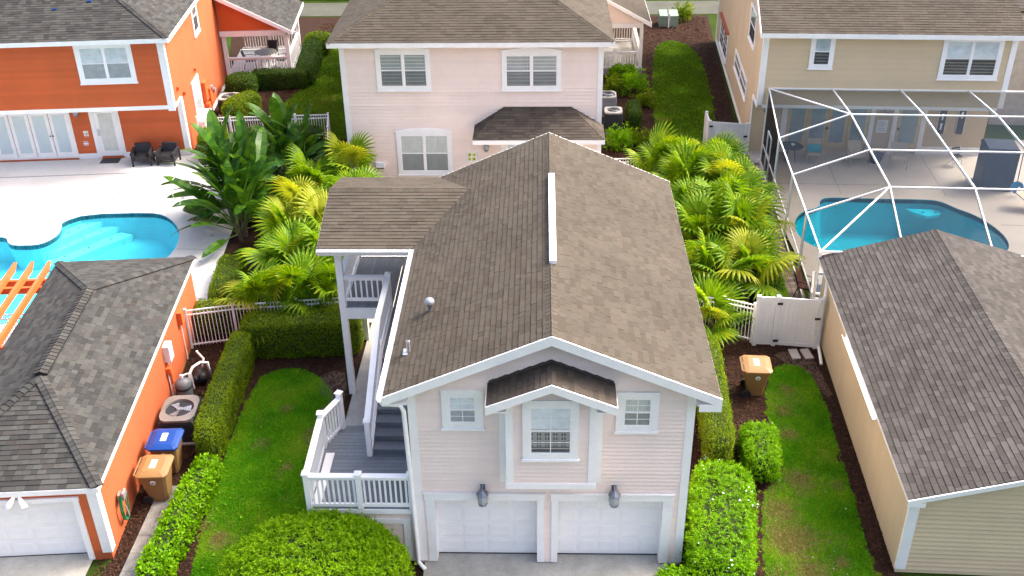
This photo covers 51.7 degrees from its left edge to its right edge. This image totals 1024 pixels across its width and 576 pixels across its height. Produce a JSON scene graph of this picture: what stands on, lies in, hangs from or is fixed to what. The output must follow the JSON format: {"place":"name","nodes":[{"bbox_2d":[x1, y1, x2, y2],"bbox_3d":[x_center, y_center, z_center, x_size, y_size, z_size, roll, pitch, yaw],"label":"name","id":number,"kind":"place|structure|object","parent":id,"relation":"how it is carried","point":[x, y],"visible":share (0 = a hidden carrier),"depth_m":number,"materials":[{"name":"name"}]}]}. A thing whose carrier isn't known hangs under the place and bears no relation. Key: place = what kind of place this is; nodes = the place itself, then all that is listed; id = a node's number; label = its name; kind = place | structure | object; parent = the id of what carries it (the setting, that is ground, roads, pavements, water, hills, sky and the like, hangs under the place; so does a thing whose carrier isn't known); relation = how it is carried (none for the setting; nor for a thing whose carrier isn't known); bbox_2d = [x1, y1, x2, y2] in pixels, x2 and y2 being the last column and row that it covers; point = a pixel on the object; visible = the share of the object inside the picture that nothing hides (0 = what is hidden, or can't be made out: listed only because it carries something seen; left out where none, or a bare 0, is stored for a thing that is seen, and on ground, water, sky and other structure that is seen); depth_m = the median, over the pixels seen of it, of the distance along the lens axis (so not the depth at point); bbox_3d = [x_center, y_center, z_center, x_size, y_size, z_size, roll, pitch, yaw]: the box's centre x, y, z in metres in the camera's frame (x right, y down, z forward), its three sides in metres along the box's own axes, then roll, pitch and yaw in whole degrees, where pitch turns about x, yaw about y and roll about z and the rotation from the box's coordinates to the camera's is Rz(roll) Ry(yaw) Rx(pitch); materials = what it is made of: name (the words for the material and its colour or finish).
{"place":"outdoors","nodes":[
{"label":"outdoors","id":0,"kind":"place"},
{"bbox_2d":[0,553,92,575],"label":"driveway","id":1,"kind":"structure","parent":0,"point":[64,565],"depth_m":26.72,"materials":[{"name":"concrete"}]},
{"bbox_2d":[189,368,336,575],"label":"lawn","id":2,"kind":"structure","parent":0,"point":[204,538],"depth_m":30.16,"materials":[{"name":"green plant"}]},
{"bbox_2d":[270,23,346,139],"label":"lawn","id":3,"kind":"structure","parent":0,"point":[335,97],"depth_m":55.01,"materials":[{"name":"green plant"}]},
{"bbox_2d":[296,36,323,83],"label":"hedge","id":4,"kind":"object","parent":3,"relation":"on","point":[310,59],"visible":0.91,"depth_m":57.93,"materials":[{"name":"green plant"}]},
{"bbox_2d":[345,320,386,425],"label":"walkway","id":5,"kind":"structure","parent":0,"point":[355,414],"depth_m":32.87,"materials":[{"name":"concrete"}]},
{"bbox_2d":[301,256,416,560],"bbox_3d":[-3.670,2.135,29.836,2.915,5.100,10.350,0,31,2],"label":"outdoor staircase","id":6,"kind":"structure","parent":5,"relation":"on","point":[363,469],"depth_m":27.64,"materials":[{"name":"white paint"}]},
{"bbox_2d":[300,1,718,15],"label":"sidewalk","id":7,"kind":"structure","parent":0,"point":[338,9],"depth_m":68.92,"materials":[{"name":"concrete"}]},
{"bbox_2d":[53,0,1023,575],"bbox_3d":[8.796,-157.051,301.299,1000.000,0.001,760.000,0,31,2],"label":"ground","id":8,"kind":"structure","parent":0,"point":[997,132],"depth_m":50.25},
{"bbox_2d":[0,255,197,559],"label":"orange garage","id":9,"kind":"structure","parent":8,"relation":"on","point":[94,354],"depth_m":28.51,"materials":[{"name":"paint"}]},
{"bbox_2d":[0,502,86,556],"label":"garage door","id":10,"kind":"structure","parent":9,"relation":"in","point":[40,529],"depth_m":26.61,"materials":[{"name":"white paint"}]},
{"bbox_2d":[0,153,232,345],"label":"white pool deck","id":11,"kind":"structure","parent":8,"relation":"on","point":[31,216],"depth_m":45.01,"materials":[{"name":"concrete"}]},
{"bbox_2d":[0,261,50,350],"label":"pergola","id":12,"kind":"object","parent":11,"relation":"on","point":[22,284],"visible":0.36,"depth_m":34.11,"materials":[{"name":"orange paint"}]},
{"bbox_2d":[0,213,178,269],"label":"pool basin","id":13,"kind":"object","parent":11,"relation":"in","point":[162,230],"visible":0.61,"depth_m":43.57,"materials":[{"name":"tile"}]},
{"bbox_2d":[0,239,172,324],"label":"pool floor","id":14,"kind":"structure","parent":13,"relation":"in","point":[143,248],"depth_m":42.91,"materials":[{"name":"tile"}]},
{"bbox_2d":[0,213,178,249],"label":"waterline tiles","id":15,"kind":"object","parent":13,"relation":"attached to","point":[81,218],"visible":0.56,"depth_m":43.59,"materials":[{"name":"blue tile"}]},
{"bbox_2d":[50,221,133,270],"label":"pool steps","id":16,"kind":"structure","parent":13,"relation":"in","point":[84,241],"depth_m":43.18,"materials":[{"name":"paint"}]},
{"bbox_2d":[0,0,303,161],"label":"orange house","id":17,"kind":"structure","parent":8,"relation":"on","point":[87,79],"depth_m":46.37,"materials":[{"name":"paint"}]},
{"bbox_2d":[0,115,18,158],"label":"door","id":18,"kind":"structure","parent":17,"relation":"in","point":[7,144],"depth_m":48.04,"materials":[{"name":"white paint"}]},
{"bbox_2d":[7,114,37,157],"bbox_3d":[-22.233,-6.906,47.979,0.855,2.120,0.059,-2,31,-3],"label":"door","id":19,"kind":"structure","parent":17,"relation":"in","point":[19,123],"depth_m":47.95,"materials":[{"name":"white paint"}]},
{"bbox_2d":[27,113,56,156],"bbox_3d":[-21.348,-6.940,48.014,0.855,2.120,0.059,-2,31,-3],"label":"door","id":20,"kind":"structure","parent":17,"relation":"in","point":[39,123],"depth_m":47.98,"materials":[{"name":"white paint"}]},
{"bbox_2d":[47,113,76,156],"bbox_3d":[-20.469,-6.976,48.053,0.855,2.120,0.059,-2,31,-3],"label":"door","id":21,"kind":"structure","parent":17,"relation":"in","point":[59,124],"depth_m":48.03,"materials":[{"name":"white paint"}]},
{"bbox_2d":[72,44,138,84],"bbox_3d":[-17.416,-9.597,45.214,2.460,1.810,0.085,-2,31,-3],"label":"window","id":22,"kind":"structure","parent":17,"relation":"in","point":[113,64],"depth_m":45.24,"materials":[{"name":"white paint"}]},
{"bbox_2d":[93,111,123,155],"bbox_3d":[-18.406,-7.068,48.129,0.970,2.245,0.087,-2,31,-3],"label":"door","id":23,"kind":"structure","parent":17,"relation":"in","point":[105,121],"depth_m":48.12,"materials":[{"name":"white paint"}]},
{"bbox_2d":[90,155,422,575],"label":"mulch bed","id":24,"kind":"object","parent":8,"relation":"on","point":[235,244],"visible":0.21,"depth_m":34.07,"materials":[{"name":"brown wood"}]},
{"bbox_2d":[119,486,176,575],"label":"slab path","id":25,"kind":"structure","parent":24,"relation":"on","point":[155,512],"depth_m":27.63,"materials":[{"name":"grey concrete"}]},
{"bbox_2d":[133,454,173,503],"bbox_3d":[-9.642,5.204,28.663,0.922,1.126,0.940,-1,31,-1],"label":"trash bin","id":26,"kind":"object","parent":24,"relation":"on","point":[152,474],"visible":1,"depth_m":28.39,"materials":[{"name":"brown plastic"}]},
{"bbox_2d":[144,428,183,472],"bbox_3d":[-9.674,4.619,29.643,0.922,1.126,0.940,-1,31,-1],"label":"trash bin","id":27,"kind":"object","parent":24,"relation":"on","point":[164,441],"visible":0.73,"depth_m":29.33,"materials":[{"name":"blue plastic"}]},
{"bbox_2d":[134,451,223,575],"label":"hedge","id":28,"kind":"object","parent":24,"relation":"on","point":[165,548],"visible":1,"depth_m":27.30,"materials":[{"name":"green plant"}]},
{"bbox_2d":[158,395,202,445],"bbox_3d":[-9.740,3.876,31.160,1.140,0.872,1.370,-2,31,-2],"label":"air conditioner","id":29,"kind":"object","parent":24,"relation":"on","point":[179,411],"visible":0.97,"depth_m":30.79,"materials":[{"name":"metal"}]},
{"bbox_2d":[192,297,247,334],"bbox_3d":[-9.914,0.891,35.887,1.959,1.248,1.142,-4,31,-5],"label":"hedge","id":30,"kind":"object","parent":24,"relation":"on","point":[200,303],"visible":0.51,"depth_m":35.58,"materials":[{"name":"green plant"}]},
{"bbox_2d":[163,143,278,257],"bbox_3d":[-11.070,-3.679,41.072,4.898,3.825,4.900,-6,31,-8],"label":"bird of paradise plant","id":31,"kind":"object","parent":24,"relation":"on","point":[233,194],"visible":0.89,"depth_m":40.92,"materials":[{"name":"green plant"}]},
{"bbox_2d":[191,330,256,459],"bbox_3d":[-8.665,3.107,32.002,1.042,1.445,5.676,-1,31,0],"label":"hedge","id":32,"kind":"object","parent":24,"relation":"on","point":[215,419],"visible":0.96,"depth_m":31.26,"materials":[{"name":"green plant"}]},
{"bbox_2d":[159,103,292,219],"bbox_3d":[-11.325,-5.030,42.654,5.360,4.539,6.421,0,31,2],"label":"bird of paradise plant","id":33,"kind":"object","parent":24,"relation":"on","point":[216,140],"visible":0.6,"depth_m":41.87,"materials":[{"name":"green plant"}]},
{"bbox_2d":[207,254,246,299],"bbox_3d":[-10.260,-0.306,38.110,1.212,0.989,3.233,-2,31,-3],"label":"hedge","id":34,"kind":"object","parent":24,"relation":"on","point":[228,265],"visible":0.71,"depth_m":37.88,"materials":[{"name":"green plant"}]},
{"bbox_2d":[213,257,316,346],"bbox_3d":[-8.532,0.218,35.365,3.686,2.868,3.147,16,35,26],"label":"fan palm","id":35,"kind":"object","parent":24,"relation":"on","point":[249,290],"visible":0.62,"depth_m":34.73,"materials":[{"name":"green plant"}]},
{"bbox_2d":[183,297,362,348],"bbox_3d":[-7.891,1.071,35.202,5.723,1.540,0.232,-5,31,-7],"label":"picket fence","id":36,"kind":"object","parent":24,"relation":"on","point":[218,311],"visible":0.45,"depth_m":34.92,"materials":[{"name":"white paint"}]},
{"bbox_2d":[233,215,324,272],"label":"fan palm","id":37,"kind":"object","parent":24,"relation":"on","point":[284,246],"visible":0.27,"depth_m":36.90,"materials":[{"name":"green plant"}]},
{"bbox_2d":[252,192,323,263],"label":"fan palm","id":38,"kind":"object","parent":24,"relation":"on","point":[273,215],"visible":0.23,"depth_m":38.49,"materials":[{"name":"green plant"}]},
{"bbox_2d":[267,174,329,223],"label":"fan palm","id":39,"kind":"object","parent":24,"relation":"on","point":[288,191],"visible":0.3,"depth_m":40.04,"materials":[{"name":"green plant"}]},
{"bbox_2d":[247,92,350,182],"bbox_3d":[-9.534,-6.150,44.654,5.836,4.360,5.548,0,31,2],"label":"bird of paradise plant","id":40,"kind":"object","parent":24,"relation":"on","point":[283,127],"visible":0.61,"depth_m":44.38,"materials":[{"name":"green plant"}]},
{"bbox_2d":[238,305,364,360],"bbox_3d":[-6.891,1.430,34.568,4.168,1.600,1.309,-2,31,-2],"label":"hedge","id":41,"kind":"object","parent":24,"relation":"on","point":[314,332],"visible":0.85,"depth_m":34.21,"materials":[{"name":"green plant"}]},
{"bbox_2d":[258,242,347,316],"bbox_3d":[-6.891,-0.104,35.553,2.907,3.187,3.391,17,35,27],"label":"fan palm","id":42,"kind":"object","parent":24,"relation":"on","point":[299,267],"visible":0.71,"depth_m":34.87,"materials":[{"name":"green plant"}]},
{"bbox_2d":[284,182,329,258],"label":"fan palm","id":43,"kind":"object","parent":24,"relation":"on","point":[317,204],"visible":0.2,"depth_m":38.50,"materials":[{"name":"green plant"}]},
{"bbox_2d":[272,143,347,195],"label":"fan palm","id":44,"kind":"object","parent":24,"relation":"on","point":[303,167],"visible":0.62,"depth_m":42.34,"materials":[{"name":"green plant"}]},
{"bbox_2d":[215,506,417,575],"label":"shrub","id":45,"kind":"object","parent":24,"relation":"on","point":[322,542],"visible":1,"depth_m":24.40,"materials":[{"name":"green plant"}]},
{"bbox_2d":[297,256,354,310],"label":"fan palm","id":46,"kind":"object","parent":24,"relation":"on","point":[328,267],"visible":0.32,"depth_m":34.97,"materials":[{"name":"green plant"}]},
{"bbox_2d":[315,129,377,180],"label":"fan palm","id":47,"kind":"object","parent":24,"relation":"on","point":[356,153],"visible":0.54,"depth_m":43.14,"materials":[{"name":"green plant"}]},
{"bbox_2d":[195,31,347,148],"bbox_3d":[-11.206,-11.572,57.977,8.900,0.001,19.800,0,31,2],"label":"mulch bed","id":48,"kind":"object","parent":8,"relation":"on","point":[262,93],"visible":0.08,"depth_m":55.08,"materials":[{"name":"brown soil"}]},
{"bbox_2d":[220,89,261,122],"bbox_3d":[-13.441,-9.087,52.559,1.394,1.256,2.582,14,34,23],"label":"shrub","id":49,"kind":"object","parent":48,"relation":"on","point":[240,101],"visible":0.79,"depth_m":52.10,"materials":[{"name":"green plant"}]},
{"bbox_2d":[224,70,258,92],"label":"shrub","id":50,"kind":"object","parent":48,"relation":"on","point":[238,82],"visible":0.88,"depth_m":54.70,"materials":[{"name":"green plant"}]},
{"bbox_2d":[251,66,308,89],"bbox_3d":[-12.413,-11.226,56.317,3.282,1.193,1.126,-2,31,-2],"label":"hedge","id":51,"kind":"object","parent":48,"relation":"on","point":[283,78],"visible":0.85,"depth_m":56.05,"materials":[{"name":"green plant"}]},
{"bbox_2d":[229,17,339,67],"bbox_3d":[-14.507,-14.679,63.265,7.000,0.001,10.500,0,31,2],"label":"mulch bed","id":52,"kind":"object","parent":8,"relation":"on","point":[307,25],"depth_m":64.48,"materials":[{"name":"brown wood"}]},
{"bbox_2d":[222,15,738,168],"bbox_3d":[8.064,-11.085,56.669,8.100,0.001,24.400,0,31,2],"label":"mulch bed","id":53,"kind":"object","parent":8,"relation":"on","point":[712,43],"visible":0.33,"depth_m":59.62,"materials":[{"name":"brown wood"}]},
{"bbox_2d":[601,121,638,151],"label":"plant","id":54,"kind":"object","parent":53,"relation":"on","point":[618,137],"visible":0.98,"depth_m":48.60,"materials":[{"name":"green plant"}]},
{"bbox_2d":[325,0,651,176],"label":"pink house","id":55,"kind":"structure","parent":8,"relation":"on","point":[435,88],"depth_m":43.52,"materials":[{"name":"paint"}]},
{"bbox_2d":[373,48,431,91],"bbox_3d":[-4.464,-8.975,43.304,2.360,1.920,0.085,0,31,2],"label":"window","id":56,"kind":"structure","parent":55,"relation":"in","point":[389,52],"depth_m":43.33,"materials":[{"name":"white paint"}]},
{"bbox_2d":[394,128,452,175],"bbox_3d":[-3.736,-5.814,45.171,2.480,2.180,0.085,0,31,2],"label":"window","id":57,"kind":"structure","parent":55,"relation":"in","point":[417,165],"depth_m":45.18,"materials":[{"name":"white paint"}]},
{"bbox_2d":[500,47,562,91],"bbox_3d":[0.800,-8.929,43.181,2.550,1.870,0.085,0,31,2],"label":"window","id":58,"kind":"structure","parent":55,"relation":"in","point":[554,70],"depth_m":43.20,"materials":[{"name":"white paint"}]},
{"bbox_2d":[316,132,722,570],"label":"garage house","id":59,"kind":"structure","parent":8,"relation":"on","point":[548,378],"depth_m":25.47,"materials":[{"name":"pink paint"}]},
{"bbox_2d":[440,390,484,430],"bbox_3d":[-1.135,2.803,24.144,1.010,1.120,0.085,0,31,2],"label":"window","id":60,"kind":"structure","parent":59,"relation":"in","point":[462,410],"depth_m":24.14,"materials":[{"name":"white paint"}]},
{"bbox_2d":[436,500,536,553],"bbox_3d":[-0.622,5.847,26.367,2.500,2.080,0.060,0,31,2],"label":"garage door","id":61,"kind":"structure","parent":59,"relation":"in","point":[499,527],"depth_m":26.41,"materials":[{"name":"white paint"}]},
{"bbox_2d":[521,400,579,461],"bbox_3d":[0.870,3.225,23.756,1.330,1.720,0.085,0,31,2],"label":"window","id":62,"kind":"structure","parent":59,"relation":"in","point":[562,415],"depth_m":23.74,"materials":[{"name":"white paint"}]},
{"bbox_2d":[557,501,660,554],"bbox_3d":[2.397,5.851,26.284,2.540,2.080,0.060,0,31,2],"label":"garage door","id":63,"kind":"structure","parent":59,"relation":"in","point":[584,527],"depth_m":26.33,"materials":[{"name":"white paint"}]},
{"bbox_2d":[614,391,659,433],"bbox_3d":[2.859,2.851,24.059,1.020,1.160,0.085,0,31,2],"label":"window","id":64,"kind":"structure","parent":59,"relation":"in","point":[637,415],"depth_m":24.05,"materials":[{"name":"white paint"}]},
{"bbox_2d":[660,156,902,575],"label":"mulch bed","id":65,"kind":"object","parent":8,"relation":"on","point":[759,414],"visible":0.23,"depth_m":31.50,"materials":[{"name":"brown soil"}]},
{"bbox_2d":[623,120,681,177],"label":"fan palm","id":66,"kind":"object","parent":65,"relation":"on","point":[646,157],"visible":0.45,"depth_m":44.36,"materials":[{"name":"green plant"}]},
{"bbox_2d":[650,140,721,187],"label":"fan palm","id":67,"kind":"object","parent":65,"relation":"on","point":[682,163],"visible":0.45,"depth_m":42.23,"materials":[{"name":"green plant"}]},
{"bbox_2d":[674,185,743,269],"bbox_3d":[6.868,-2.272,38.444,3.310,3.587,3.696,0,31,2],"label":"fan palm","id":68,"kind":"object","parent":65,"relation":"on","point":[699,210],"visible":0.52,"depth_m":38.28,"materials":[{"name":"green plant"}]},
{"bbox_2d":[696,334,739,464],"bbox_3d":[5.959,3.210,31.386,1.132,1.449,5.784,2,31,4],"label":"hedge","id":69,"kind":"object","parent":65,"relation":"on","point":[717,432],"visible":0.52,"depth_m":29.64,"materials":[{"name":"green plant"}]},
{"bbox_2d":[679,458,760,575],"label":"shrub","id":70,"kind":"object","parent":65,"relation":"on","point":[721,530],"visible":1,"depth_m":26.39,"materials":[{"name":"green plant"}]},
{"bbox_2d":[684,226,755,309],"bbox_3d":[6.665,-0.714,36.769,2.650,2.927,3.916,-20,36,-29],"label":"fan palm","id":71,"kind":"object","parent":65,"relation":"on","point":[698,254],"visible":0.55,"depth_m":36.19,"materials":[{"name":"green plant"}]},
{"bbox_2d":[693,271,754,346],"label":"fan palm","id":72,"kind":"object","parent":65,"relation":"on","point":[721,308],"visible":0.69,"depth_m":34.49,"materials":[{"name":"green plant"}]},
{"bbox_2d":[691,139,758,181],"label":"fan palm","id":73,"kind":"object","parent":65,"relation":"on","point":[707,169],"visible":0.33,"depth_m":41.82,"materials":[{"name":"green plant"}]},
{"bbox_2d":[702,111,749,156],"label":"vinyl gate","id":74,"kind":"structure","parent":65,"relation":"on","point":[710,130],"depth_m":47.54,"materials":[{"name":"white plastic"}]},
{"bbox_2d":[689,166,775,239],"bbox_3d":[8.149,-3.162,40.318,3.000,3.161,3.507,-18,35,-26],"label":"fan palm","id":75,"kind":"object","parent":65,"relation":"on","point":[716,186],"visible":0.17,"depth_m":39.78,"materials":[{"name":"green plant"}]},
{"bbox_2d":[700,180,778,262],"bbox_3d":[8.268,-2.227,38.349,2.534,3.569,3.251,22,38,33],"label":"fan palm","id":76,"kind":"object","parent":65,"relation":"on","point":[749,207],"visible":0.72,"depth_m":37.98,"materials":[{"name":"green plant"}]},
{"bbox_2d":[704,224,806,301],"bbox_3d":[8.369,-0.457,36.450,3.593,2.688,3.871,0,31,2],"label":"fan palm","id":77,"kind":"object","parent":65,"relation":"on","point":[745,242],"visible":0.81,"depth_m":36.25,"materials":[{"name":"green plant"}]},
{"bbox_2d":[718,173,792,254],"bbox_3d":[8.852,-2.638,39.842,3.274,3.414,3.299,-26,39,-35],"label":"fan palm","id":78,"kind":"object","parent":65,"relation":"on","point":[776,220],"visible":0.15,"depth_m":39.70,"materials":[{"name":"green plant"}]},
{"bbox_2d":[739,355,772,397],"bbox_3d":[7.442,2.731,32.432,0.922,1.126,0.940,2,31,4],"label":"trash bin","id":79,"kind":"object","parent":65,"relation":"on","point":[757,370],"visible":1,"depth_m":32.13,"materials":[{"name":"brown plastic"}]},
{"bbox_2d":[735,419,783,484],"bbox_3d":[6.915,4.501,29.558,1.305,1.255,2.305,2,31,5],"label":"shrub","id":80,"kind":"object","parent":65,"relation":"on","point":[759,445],"visible":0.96,"depth_m":29.08,"materials":[{"name":"green plant"}]},
{"bbox_2d":[751,294,824,348],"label":"vinyl gate","id":81,"kind":"structure","parent":65,"relation":"on","point":[767,327],"depth_m":34.34,"materials":[{"name":"white plastic"}]},
{"bbox_2d":[715,0,1023,154],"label":"tan house","id":82,"kind":"structure","parent":8,"relation":"on","point":[763,46],"depth_m":45.00,"materials":[{"name":"paint"}]},
{"bbox_2d":[785,108,808,146],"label":"door","id":83,"kind":"structure","parent":82,"relation":"in","point":[797,118],"depth_m":47.61,"materials":[{"name":"beige paint"}]},
{"bbox_2d":[804,108,828,146],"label":"door","id":84,"kind":"structure","parent":82,"relation":"in","point":[815,116],"depth_m":47.53,"materials":[{"name":"beige paint"}]},
{"bbox_2d":[807,39,835,69],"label":"window","id":85,"kind":"structure","parent":82,"relation":"in","point":[822,48],"depth_m":44.69,"materials":[{"name":"white paint"}]},
{"bbox_2d":[824,109,849,146],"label":"door","id":86,"kind":"structure","parent":82,"relation":"in","point":[836,133],"depth_m":47.61,"materials":[{"name":"beige paint"}]},
{"bbox_2d":[844,109,870,147],"bbox_3d":[15.539,-7.295,47.455,0.880,2.100,0.051,2,31,4],"label":"door","id":87,"kind":"structure","parent":82,"relation":"in","point":[852,133],"depth_m":47.43,"materials":[{"name":"beige paint"}]},
{"bbox_2d":[894,110,922,148],"bbox_3d":[17.742,-7.223,47.279,1.000,2.100,0.097,2,31,4],"label":"door","id":88,"kind":"structure","parent":82,"relation":"in","point":[907,129],"depth_m":47.32,"materials":[{"name":"beige paint"}]},
{"bbox_2d":[936,40,1004,80],"bbox_3d":[19.259,-9.611,44.304,2.520,1.890,0.085,2,31,4],"label":"window","id":89,"kind":"structure","parent":82,"relation":"in","point":[990,50],"depth_m":44.33,"materials":[{"name":"white paint"}]},
{"bbox_2d":[747,140,1023,284],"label":"pool deck","id":90,"kind":"structure","parent":8,"relation":"on","point":[1003,212],"depth_m":45.37,"materials":[{"name":"beige concrete"}]},
{"bbox_2d":[760,88,1023,304],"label":"pool cage","id":91,"kind":"object","parent":90,"relation":"on","point":[801,236],"visible":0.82,"depth_m":39.90,"materials":[{"name":"white paint"}]},
{"bbox_2d":[807,197,1008,249],"bbox_3d":[15.217,-1.748,42.256,7.950,1.549,5.362,0,31,2],"label":"pool basin","id":92,"kind":"object","parent":90,"relation":"in","point":[878,218],"visible":0.45,"depth_m":44.33,"materials":[{"name":"teal paint"}]},
{"bbox_2d":[818,232,912,250],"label":"pool floor","id":93,"kind":"structure","parent":92,"relation":"in","point":[844,241],"depth_m":44.27,"materials":[{"name":"teal paint"}]},
{"bbox_2d":[807,198,1008,248],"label":"waterline tiles","id":94,"kind":"object","parent":92,"relation":"attached to","point":[965,214],"visible":0.45,"depth_m":43.96,"materials":[{"name":"blue tile"}]},
{"bbox_2d":[973,138,1020,191],"bbox_3d":[20.451,-5.205,44.569,1.360,1.880,1.260,4,31,8],"label":"storage cabinet","id":95,"kind":"object","parent":90,"relation":"on","point":[995,170],"visible":0.82,"depth_m":44.13,"materials":[{"name":"grey plastic"}]},
{"bbox_2d":[423,553,667,575],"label":"driveway","id":96,"kind":"structure","parent":0,"point":[468,564],"depth_m":26.50,"materials":[{"name":"concrete"}]},
{"bbox_2d":[651,40,716,145],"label":"lawn","id":97,"kind":"structure","parent":0,"point":[680,89],"depth_m":54.93,"materials":[{"name":"green plant"}]},
{"bbox_2d":[760,363,881,575],"bbox_3d":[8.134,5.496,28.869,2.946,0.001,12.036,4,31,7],"label":"lawn","id":98,"kind":"structure","parent":0,"point":[819,451],"depth_m":28.95,"materials":[{"name":"green plant"}]},
{"bbox_2d":[201,385,851,575],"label":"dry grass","id":99,"kind":"structure","parent":98,"relation":"on","point":[777,505],"depth_m":27.63,"materials":[{"name":"green plant"}]},
{"bbox_2d":[762,497,806,559],"bbox_3d":[7.124,6.266,27.600,1.192,0.001,2.380,0,31,2],"label":"dry patch","id":100,"kind":"object","parent":98,"relation":"on","point":[780,529],"visible":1,"depth_m":27.58,"materials":[{"name":"plant"}]},
{"bbox_2d":[817,229,1023,575],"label":"tan garage","id":101,"kind":"structure","parent":0,"point":[921,339],"depth_m":28.09,"materials":[{"name":"paint"}]},
{"bbox_2d":[987,0,1023,124],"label":"beige house","id":102,"kind":"structure","parent":0,"point":[1013,104],"depth_m":50.11,"materials":[{"name":"paint"}]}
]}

